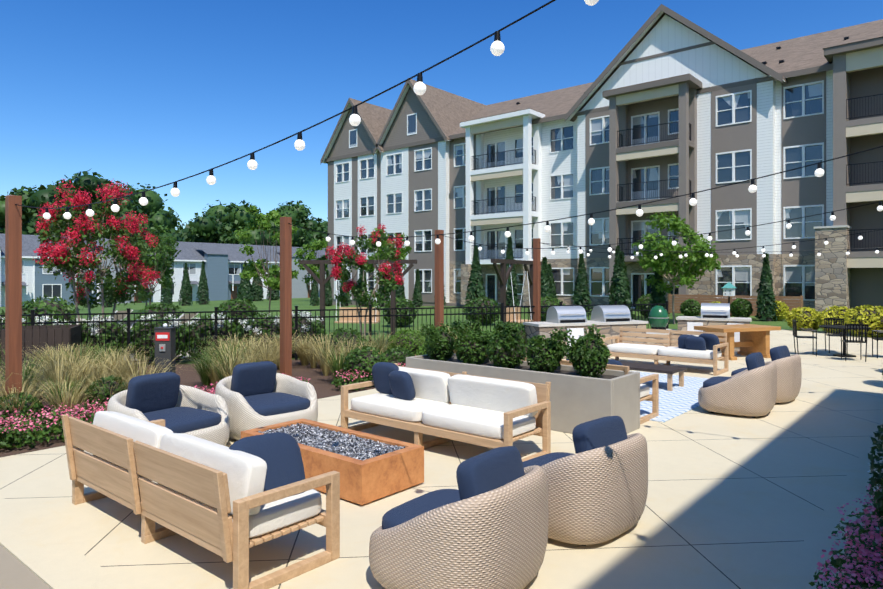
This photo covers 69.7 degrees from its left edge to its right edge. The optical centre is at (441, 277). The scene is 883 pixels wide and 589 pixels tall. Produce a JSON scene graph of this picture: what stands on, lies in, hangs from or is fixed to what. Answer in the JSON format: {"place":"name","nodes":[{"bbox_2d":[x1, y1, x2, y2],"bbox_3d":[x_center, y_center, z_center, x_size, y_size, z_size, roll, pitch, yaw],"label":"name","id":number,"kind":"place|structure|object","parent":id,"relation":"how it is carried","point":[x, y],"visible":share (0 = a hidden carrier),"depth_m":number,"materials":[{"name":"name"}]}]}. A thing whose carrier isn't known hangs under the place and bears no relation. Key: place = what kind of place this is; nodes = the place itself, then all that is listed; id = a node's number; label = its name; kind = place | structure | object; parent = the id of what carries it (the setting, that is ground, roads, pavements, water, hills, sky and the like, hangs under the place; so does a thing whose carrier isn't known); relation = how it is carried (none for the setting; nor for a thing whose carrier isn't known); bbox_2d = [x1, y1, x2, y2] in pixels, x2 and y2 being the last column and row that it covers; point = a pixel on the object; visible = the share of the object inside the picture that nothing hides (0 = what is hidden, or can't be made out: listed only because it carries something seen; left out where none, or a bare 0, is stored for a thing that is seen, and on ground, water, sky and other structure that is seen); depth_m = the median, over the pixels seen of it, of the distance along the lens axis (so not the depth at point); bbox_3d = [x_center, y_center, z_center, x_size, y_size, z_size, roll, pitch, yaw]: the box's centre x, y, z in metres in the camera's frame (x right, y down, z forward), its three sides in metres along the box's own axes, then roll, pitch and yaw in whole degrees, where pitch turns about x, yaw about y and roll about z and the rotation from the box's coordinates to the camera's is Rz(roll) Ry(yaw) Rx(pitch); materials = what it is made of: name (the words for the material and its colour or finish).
{"place":"outdoors","nodes":[
{"label":"outdoors","id":0,"kind":"place"},
{"bbox_2d":[0,545,50,588],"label":"patio border","id":1,"kind":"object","parent":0,"point":[15,573],"depth_m":4.18,"materials":[{"name":"beige concrete"}]},
{"bbox_2d":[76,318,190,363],"bbox_3d":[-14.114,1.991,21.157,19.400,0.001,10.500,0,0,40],"label":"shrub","id":2,"kind":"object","parent":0,"point":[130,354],"depth_m":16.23,"materials":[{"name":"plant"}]},
{"bbox_2d":[175,217,327,233],"bbox_3d":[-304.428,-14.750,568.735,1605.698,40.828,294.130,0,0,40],"label":"hill trees","id":3,"kind":"object","parent":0,"point":[326,228],"depth_m":260.34,"materials":[{"name":"green plant"}]},
{"bbox_2d":[256,329,425,361],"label":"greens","id":4,"kind":"object","parent":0,"point":[420,348],"visible":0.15,"depth_m":14.46,"materials":[{"name":"green plant"}]},
{"bbox_2d":[0,297,835,457],"bbox_3d":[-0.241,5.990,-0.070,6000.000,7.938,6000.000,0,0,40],"label":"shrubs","id":5,"kind":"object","parent":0,"point":[302,303],"depth_m":37.19,"materials":[{"name":"green plant"}]},
{"bbox_2d":[33,179,159,323],"bbox_3d":[-7.963,-0.097,14.734,2.693,4.340,2.622,0,0,40],"label":"crape myrtle","id":6,"kind":"object","parent":5,"relation":"on","point":[109,287],"depth_m":14.39,"materials":[{"name":"red plant"}]},
{"bbox_2d":[116,234,181,309],"bbox_3d":[-11.613,0.158,25.140,2.650,3.959,2.206,0,0,75],"label":"lawn tree","id":7,"kind":"object","parent":5,"relation":"on","point":[165,244],"depth_m":25.10,"materials":[{"name":"green plant"}]},
{"bbox_2d":[124,223,173,310],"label":"lawn tree","id":8,"kind":"object","parent":5,"relation":"on","point":[164,267],"depth_m":46.38,"materials":[{"name":"plant"}]},
{"bbox_2d":[0,311,326,370],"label":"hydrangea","id":9,"kind":"object","parent":5,"relation":"on","point":[240,330],"depth_m":14.84,"materials":[{"name":"plant"}]},
{"bbox_2d":[0,233,327,306],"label":"background houses","id":10,"kind":"structure","parent":5,"relation":"on","point":[223,264],"depth_m":91.32,"materials":[{"name":"white"}]},
{"bbox_2d":[0,174,327,245],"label":"trees","id":11,"kind":"object","parent":5,"relation":"on","point":[208,223],"visible":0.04,"depth_m":113.93,"materials":[{"name":"green plant"}]},
{"bbox_2d":[233,205,298,314],"bbox_3d":[-5.443,-0.144,20.556,2.227,4.417,2.071,0,0,40],"label":"young tree","id":12,"kind":"object","parent":5,"relation":"on","point":[263,220],"depth_m":20.42,"materials":[{"name":"green plant"}]},
{"bbox_2d":[0,318,602,421],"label":"shrub","id":13,"kind":"object","parent":5,"relation":"on","point":[506,353],"visible":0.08,"depth_m":13.78,"materials":[{"name":"plant"}]},
{"bbox_2d":[293,239,327,287],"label":"lawn tree","id":14,"kind":"object","parent":5,"relation":"on","point":[315,246],"depth_m":77.13,"materials":[{"name":"green plant"}]},
{"bbox_2d":[0,301,667,367],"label":"fence","id":15,"kind":"object","parent":5,"relation":"on","point":[128,320],"visible":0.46,"depth_m":15.15,"materials":[{"name":"black metal"}]},
{"bbox_2d":[299,260,416,334],"bbox_3d":[-2.971,0.691,22.413,4.300,2.640,0.570,0,0,10],"label":"swing frame","id":16,"kind":"object","parent":5,"relation":"on","point":[322,281],"visible":0.54,"depth_m":22.56,"materials":[{"name":"brown wood"}]},
{"bbox_2d":[325,223,404,341],"bbox_3d":[-2.236,0.240,18.089,1.807,3.659,2.124,0,0,40],"label":"crape myrtle","id":17,"kind":"object","parent":5,"relation":"on","point":[388,286],"depth_m":17.86,"materials":[{"name":"red plant"}]},
{"bbox_2d":[0,294,752,328],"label":"shrubs","id":18,"kind":"object","parent":5,"relation":"on","point":[32,303],"visible":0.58,"depth_m":25.67,"materials":[{"name":"green plant"}]},
{"bbox_2d":[365,228,411,306],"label":"lawn tree","id":19,"kind":"object","parent":5,"relation":"on","point":[403,253],"depth_m":41.70,"materials":[{"name":"green plant"}]},
{"bbox_2d":[104,266,771,320],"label":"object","id":20,"kind":"object","parent":5,"relation":"on","point":[382,305],"visible":0.15,"depth_m":51.67,"materials":[{"name":"plant"}]},
{"bbox_2d":[100,236,778,320],"bbox_3d":[-9.827,0.240,51.937,67.989,5.993,38.988,0,0,40],"label":"arborvitae","id":21,"kind":"object","parent":5,"relation":"on","point":[620,279],"visible":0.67,"depth_m":33.77,"materials":[{"name":"green plant"}]},
{"bbox_2d":[0,355,879,588],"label":"beds","id":22,"kind":"object","parent":5,"relation":"on","point":[320,382],"depth_m":11.85,"materials":[{"name":"pink plant"}]},
{"bbox_2d":[1,324,80,379],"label":"enclosure","id":23,"kind":"object","parent":22,"relation":"on","point":[38,336],"visible":0.42,"depth_m":12.50,"materials":[{"name":"brown wood"}]},
{"bbox_2d":[154,323,175,372],"bbox_3d":[-4.740,1.386,10.857,0.300,1.210,0.230,0,0,2],"label":"emergency call box","id":24,"kind":"object","parent":22,"relation":"on","point":[165,343],"visible":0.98,"depth_m":10.78,"materials":[{"name":"grey metal"}]},
{"bbox_2d":[0,329,453,407],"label":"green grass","id":25,"kind":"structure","parent":22,"relation":"on","point":[205,380],"depth_m":11.53,"materials":[{"name":"green plant"}]},
{"bbox_2d":[0,324,458,418],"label":"tan grass","id":26,"kind":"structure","parent":22,"relation":"on","point":[54,371],"depth_m":10.84,"materials":[{"name":"beige plant"}]},
{"bbox_2d":[0,321,526,448],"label":"greens","id":27,"kind":"object","parent":22,"relation":"on","point":[29,436],"visible":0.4,"depth_m":8.49,"materials":[{"name":"green plant"}]},
{"bbox_2d":[0,355,415,432],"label":"pink flowers","id":28,"kind":"object","parent":27,"relation":"on","point":[55,419],"visible":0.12,"depth_m":7.96,"materials":[{"name":"pink plant"}]},
{"bbox_2d":[5,195,540,394],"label":"wooden posts","id":29,"kind":"object","parent":22,"relation":"on","point":[13,288],"visible":0.73,"depth_m":11.28,"materials":[{"name":"brown wood"}]},
{"bbox_2d":[16,0,882,258],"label":"string lights","id":30,"kind":"object","parent":29,"relation":"attached to","point":[497,47],"visible":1,"depth_m":6.60,"materials":[{"name":"black metal"}]},
{"bbox_2d":[809,478,882,588],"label":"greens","id":31,"kind":"object","parent":22,"relation":"on","point":[837,563],"visible":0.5,"depth_m":3.89,"materials":[{"name":"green plant"}]},
{"bbox_2d":[814,484,882,588],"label":"pink flowers","id":32,"kind":"object","parent":31,"relation":"on","point":[863,551],"visible":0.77,"depth_m":3.76,"materials":[{"name":"pink plant"}]},
{"bbox_2d":[867,363,882,526],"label":"shrubs","id":33,"kind":"object","parent":22,"relation":"on","point":[873,482],"visible":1,"depth_m":4.04,"materials":[{"name":"green plant"}]},
{"bbox_2d":[22,297,882,334],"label":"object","id":34,"kind":"object","parent":5,"relation":"on","point":[469,311],"visible":0.12,"depth_m":23.39,"materials":[{"name":"plant"}]},
{"bbox_2d":[491,259,541,323],"bbox_3d":[2.749,0.691,22.677,0.570,2.640,4.300,0,0,30],"label":"swing frame","id":35,"kind":"object","parent":5,"relation":"on","point":[502,275],"visible":0.81,"depth_m":22.02,"materials":[{"name":"brown wood"}]},
{"bbox_2d":[320,4,882,313],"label":"apartment","id":36,"kind":"structure","parent":5,"relation":"on","point":[667,103],"depth_m":38.31,"materials":[{"name":"brown"}]},
{"bbox_2d":[631,211,720,323],"bbox_3d":[10.190,-0.393,27.850,3.647,4.917,3.900,0,0,40],"label":"birch tree","id":37,"kind":"object","parent":5,"relation":"on","point":[647,260],"depth_m":27.07,"materials":[{"name":"green plant"}]},
{"bbox_2d":[722,282,735,302],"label":"bird house","id":38,"kind":"structure","parent":5,"relation":"on","point":[728,289],"depth_m":28.09,"materials":[{"name":"wood"}]},
{"bbox_2d":[668,294,802,316],"bbox_3d":[14.602,1.401,31.962,6.400,1.120,0.115,0,0,40],"label":"slat screen","id":39,"kind":"object","parent":5,"relation":"on","point":[789,301],"visible":0.48,"depth_m":32.11,"materials":[{"name":"brown wood"}]},
{"bbox_2d":[709,301,882,337],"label":"yellow shrubs","id":40,"kind":"object","parent":5,"relation":"on","point":[816,316],"visible":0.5,"depth_m":22.32,"materials":[{"name":"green plant"}]},
{"bbox_2d":[0,329,882,588],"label":"patio","id":41,"kind":"structure","parent":0,"point":[736,502],"depth_m":5.53,"materials":[{"name":"beige concrete"}]},
{"bbox_2d":[107,372,229,445],"bbox_3d":[-3.004,1.525,7.008,1.100,0.874,1.120,0,0,34],"label":"egg chair","id":42,"kind":"object","parent":41,"relation":"on","point":[172,402],"visible":0.71,"depth_m":7.03,"materials":[{"name":"wicker"}]},
{"bbox_2d":[61,411,339,588],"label":"sofa","id":43,"kind":"object","parent":41,"relation":"on","point":[234,502],"visible":1,"depth_m":4.37,"materials":[{"name":"brown wood"}]},
{"bbox_2d":[215,361,317,439],"bbox_3d":[-2.188,1.525,7.942,1.100,0.874,1.120,0,0,44],"label":"egg chair","id":44,"kind":"object","parent":41,"relation":"on","point":[258,394],"visible":0.79,"depth_m":7.88,"materials":[{"name":"wicker"}]},
{"bbox_2d":[241,418,423,504],"bbox_3d":[-1.129,1.769,6.313,1.850,0.344,0.800,0,0,40],"label":"fire table","id":45,"kind":"object","parent":41,"relation":"on","point":[369,467],"visible":0.85,"depth_m":5.86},
{"bbox_2d":[0,422,882,588],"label":"patio border","id":46,"kind":"object","parent":41,"relation":"on","point":[50,559],"visible":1,"depth_m":4.60,"materials":[{"name":"beige concrete"}]},
{"bbox_2d":[341,362,550,461],"bbox_3d":[-0.001,1.527,7.524,2.550,0.868,0.926,0,0,40],"label":"sofa","id":47,"kind":"object","parent":41,"relation":"on","point":[465,407],"visible":0.98,"depth_m":7.25,"materials":[{"name":"white fabric"}]},
{"bbox_2d":[369,446,547,588],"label":"tub chair","id":48,"kind":"object","parent":41,"relation":"on","point":[485,526],"visible":1,"depth_m":3.69,"materials":[{"name":"wicker"}]},
{"bbox_2d":[406,354,639,433],"bbox_3d":[1.020,1.596,9.040,3.400,0.730,0.860,0,0,40],"label":"planter","id":49,"kind":"object","parent":41,"relation":"on","point":[576,399],"visible":0.52,"depth_m":8.06,"materials":[{"name":"concrete"}]},
{"bbox_2d":[420,319,611,377],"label":"planter shrubs","id":50,"kind":"object","parent":49,"relation":"in","point":[509,332],"visible":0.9,"depth_m":8.87,"materials":[{"name":"green plant"}]},
{"bbox_2d":[522,416,647,545],"bbox_3d":[1.055,1.525,5.055,1.060,0.874,1.000,0,0,-45],"label":"tub chair","id":51,"kind":"object","parent":41,"relation":"on","point":[597,482],"visible":0.77,"depth_m":4.57,"materials":[{"name":"wicker"}]},
{"bbox_2d":[523,303,751,358],"bbox_3d":[5.198,1.331,16.860,6.746,1.260,1.947,0,0,-17],"label":"outdoor kitchen","id":52,"kind":"object","parent":41,"relation":"on","point":[609,320],"visible":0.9,"depth_m":15.91,"materials":[{"name":"metal"}]},
{"bbox_2d":[602,327,728,375],"bbox_3d":[4.843,1.563,13.839,2.500,0.796,0.926,0,0,40],"label":"sofa","id":53,"kind":"object","parent":41,"relation":"on","point":[703,347],"visible":0.96,"depth_m":13.45,"materials":[{"name":"white fabric"}]},
{"bbox_2d":[634,371,707,421],"bbox_3d":[3.182,1.954,11.180,3.100,0.010,4.200,0,0,40],"label":"rug","id":54,"kind":"object","parent":41,"relation":"on","point":[678,400],"visible":0.21,"depth_m":10.31,"materials":[{"name":"fabric"}]},
{"bbox_2d":[485,355,658,423],"bbox_3d":[1.823,1.548,9.417,2.500,0.827,0.906,0,0,40],"label":"sofa","id":55,"kind":"object","parent":54,"relation":"on","point":[612,364],"visible":0.12,"depth_m":8.82,"materials":[{"name":"brown wood"}]},
{"bbox_2d":[620,361,686,390],"bbox_3d":[3.684,1.781,11.541,1.300,0.360,0.700,0,0,40],"label":"coffee table","id":56,"kind":"object","parent":54,"relation":"on","point":[669,370],"visible":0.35,"depth_m":11.31,"materials":[{"name":"brown wood"}]},
{"bbox_2d":[698,352,776,417],"bbox_3d":[4.334,1.525,9.289,1.000,0.874,1.060,0,0,36],"label":"tub chair","id":57,"kind":"object","parent":41,"relation":"on","point":[751,390],"visible":1,"depth_m":8.84,"materials":[{"name":"wicker"}]},
{"bbox_2d":[694,324,780,360],"bbox_3d":[7.312,1.581,15.676,1.850,0.760,0.950,0,0,-22],"label":"timber table","id":58,"kind":"object","parent":41,"relation":"on","point":[754,338],"visible":0.71,"depth_m":15.56,"materials":[{"name":"brown wood"}]},
{"bbox_2d":[731,345,801,403],"bbox_3d":[5.212,1.525,10.249,1.000,0.874,1.060,0,0,43],"label":"tub chair","id":59,"kind":"object","parent":41,"relation":"on","point":[789,373],"visible":0.58,"depth_m":9.75,"materials":[{"name":"wicker"}]},
{"bbox_2d":[792,318,882,361],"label":"dining set","id":60,"kind":"object","parent":41,"relation":"on","point":[856,327],"visible":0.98,"depth_m":15.81,"materials":[{"name":"black metal"}]},
{"bbox_2d":[0,0,882,229],"label":"sky","id":61,"kind":"structure","parent":0,"point":[156,93],"materials":[{"name":"blue"}]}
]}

